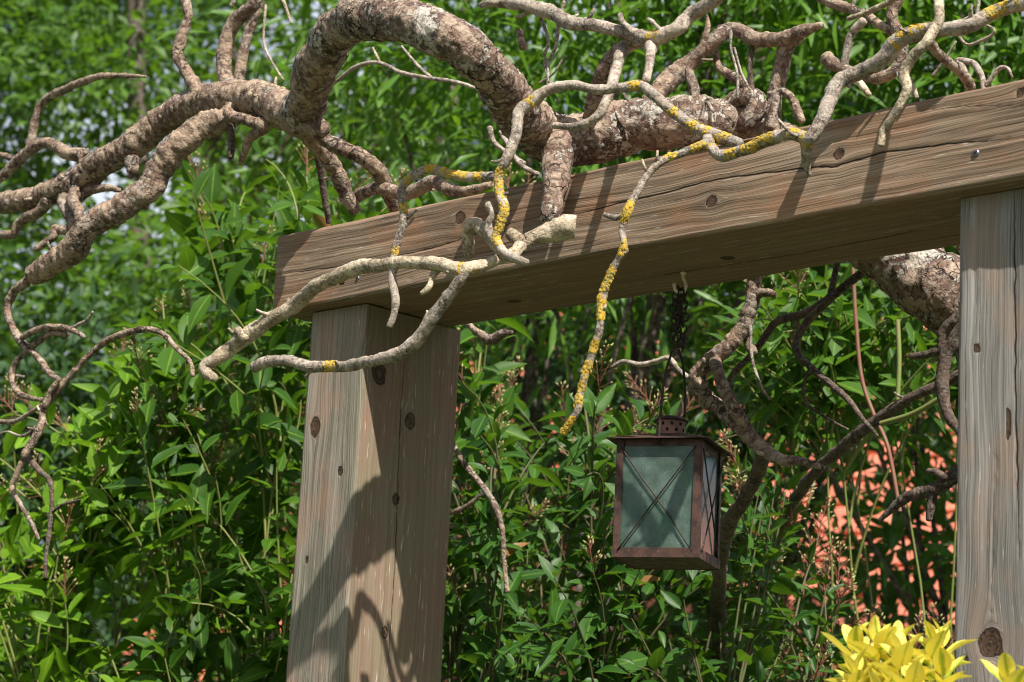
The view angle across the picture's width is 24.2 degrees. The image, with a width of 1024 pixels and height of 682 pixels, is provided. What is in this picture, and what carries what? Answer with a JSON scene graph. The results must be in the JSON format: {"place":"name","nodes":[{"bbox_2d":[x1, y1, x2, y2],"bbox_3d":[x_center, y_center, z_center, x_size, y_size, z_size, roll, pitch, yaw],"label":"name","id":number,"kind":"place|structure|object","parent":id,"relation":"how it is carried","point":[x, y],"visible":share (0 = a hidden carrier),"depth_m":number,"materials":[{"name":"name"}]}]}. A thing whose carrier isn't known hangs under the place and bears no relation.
{"place":"outdoors","nodes":[
{"label":"outdoors","id":0,"kind":"place"},
{"bbox_2d":[0,0,178,601],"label":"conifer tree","id":1,"kind":"object","parent":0,"point":[32,180],"visible":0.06,"depth_m":16.11,"materials":[{"name":"green plant"}]},
{"bbox_2d":[0,0,1023,645],"label":"sky","id":2,"kind":"structure","parent":0,"point":[99,197],"materials":[{"name":"white"}]},
{"bbox_2d":[123,301,956,681],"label":"brick wall","id":3,"kind":"structure","parent":0,"point":[839,509],"depth_m":13.76,"materials":[{"name":"brick"}]},
{"bbox_3d":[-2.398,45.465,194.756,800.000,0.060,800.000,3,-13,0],"label":"ground","id":4,"kind":"structure","parent":0,"visible":0},
{"bbox_2d":[0,327,244,681],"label":"flowering shrub","id":5,"kind":"object","parent":4,"relation":"on","point":[52,649],"visible":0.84,"depth_m":5.01,"materials":[{"name":"green plant"}]},
{"bbox_2d":[0,252,271,681],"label":"broadleaf tree","id":6,"kind":"object","parent":4,"relation":"on","point":[49,352],"visible":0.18,"depth_m":8.52,"materials":[{"name":"green plant"}]},
{"bbox_2d":[0,0,509,632],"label":"broadleaf tree","id":7,"kind":"object","parent":4,"relation":"on","point":[112,22],"visible":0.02,"depth_m":15.41,"materials":[{"name":"green plant"}]},
{"bbox_2d":[0,0,572,681],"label":"broadleaf tree","id":8,"kind":"object","parent":4,"relation":"on","point":[130,32],"visible":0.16,"depth_m":13.34,"materials":[{"name":"green plant"}]},
{"bbox_2d":[102,127,563,681],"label":"flowering shrub","id":9,"kind":"object","parent":4,"relation":"on","point":[246,601],"visible":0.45,"depth_m":4.84,"materials":[{"name":"green plant"}]},
{"bbox_2d":[0,0,863,681],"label":"broadleaf tree","id":10,"kind":"object","parent":4,"relation":"on","point":[264,196],"visible":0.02,"depth_m":9.65,"materials":[{"name":"green plant"}]},
{"bbox_2d":[170,0,815,681],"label":"willow tree","id":11,"kind":"object","parent":4,"relation":"on","point":[528,394],"visible":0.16,"depth_m":7.84,"materials":[{"name":"green plant"}]},
{"bbox_2d":[0,0,1023,660],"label":"contorted tree","id":12,"kind":"object","parent":4,"relation":"on","point":[656,118],"visible":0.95,"depth_m":3.73,"materials":[{"name":"brown plant"}]},
{"bbox_2d":[153,0,1019,670],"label":"willow tree","id":13,"kind":"object","parent":4,"relation":"on","point":[573,100],"visible":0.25,"depth_m":6.81,"materials":[{"name":"green plant"}]},
{"bbox_2d":[256,0,930,678],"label":"broadleaf tree","id":14,"kind":"object","parent":4,"relation":"on","point":[340,100],"visible":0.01,"depth_m":11.45,"materials":[{"name":"green plant"}]},
{"bbox_2d":[441,341,824,681],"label":"flowering shrub","id":15,"kind":"object","parent":4,"relation":"on","point":[592,642],"visible":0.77,"depth_m":4.53,"materials":[{"name":"green plant"}]},
{"bbox_2d":[273,79,1023,681],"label":"pergola","id":16,"kind":"object","parent":4,"relation":"on","point":[369,577],"visible":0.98,"depth_m":3.65,"materials":[{"name":"brown wood"}]},
{"bbox_2d":[606,285,732,569],"bbox_3d":[0.243,0.125,3.642,0.158,0.433,0.158,-1,-13,19],"label":"hanging lantern","id":17,"kind":"object","parent":16,"relation":"hanging from","point":[670,439],"visible":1,"depth_m":3.61,"materials":[{"name":"brown metal"}]},
{"bbox_2d":[368,7,956,681],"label":"broadleaf tree","id":18,"kind":"object","parent":4,"relation":"on","point":[558,375],"visible":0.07,"depth_m":8.37,"materials":[{"name":"green plant"}]},
{"bbox_2d":[577,21,961,681],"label":"broadleaf tree","id":19,"kind":"object","parent":4,"relation":"on","point":[931,543],"visible":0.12,"depth_m":7.25,"materials":[{"name":"green plant"}]},
{"bbox_2d":[604,0,1023,538],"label":"broadleaf tree","id":20,"kind":"object","parent":4,"relation":"on","point":[929,434],"visible":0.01,"depth_m":10.82,"materials":[{"name":"green plant"}]},
{"bbox_2d":[625,0,1023,364],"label":"willow tree","id":21,"kind":"object","parent":4,"relation":"on","point":[995,50],"visible":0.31,"depth_m":6.47,"materials":[{"name":"green plant"}]},
{"bbox_2d":[695,429,954,681],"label":"flowering shrub","id":22,"kind":"object","parent":4,"relation":"on","point":[821,657],"visible":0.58,"depth_m":4.61,"materials":[{"name":"green plant"}]},
{"bbox_2d":[700,245,959,681],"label":"broadleaf shrub","id":23,"kind":"object","parent":4,"relation":"on","point":[826,345],"visible":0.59,"depth_m":4.81,"materials":[{"name":"green plant"}]},
{"bbox_2d":[707,2,969,659],"bbox_3d":[1.530,0.859,7.502,1.945,5.022,1.508,3,-13,0],"label":"broadleaf tree","id":24,"kind":"object","parent":4,"relation":"on","point":[892,597],"visible":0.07,"depth_m":7.72,"materials":[{"name":"green plant"}]},
{"bbox_2d":[821,615,1023,681],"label":"golden shrub","id":25,"kind":"object","parent":4,"relation":"on","point":[896,646],"visible":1,"depth_m":2.73,"materials":[{"name":"yellow plant"}]}
]}

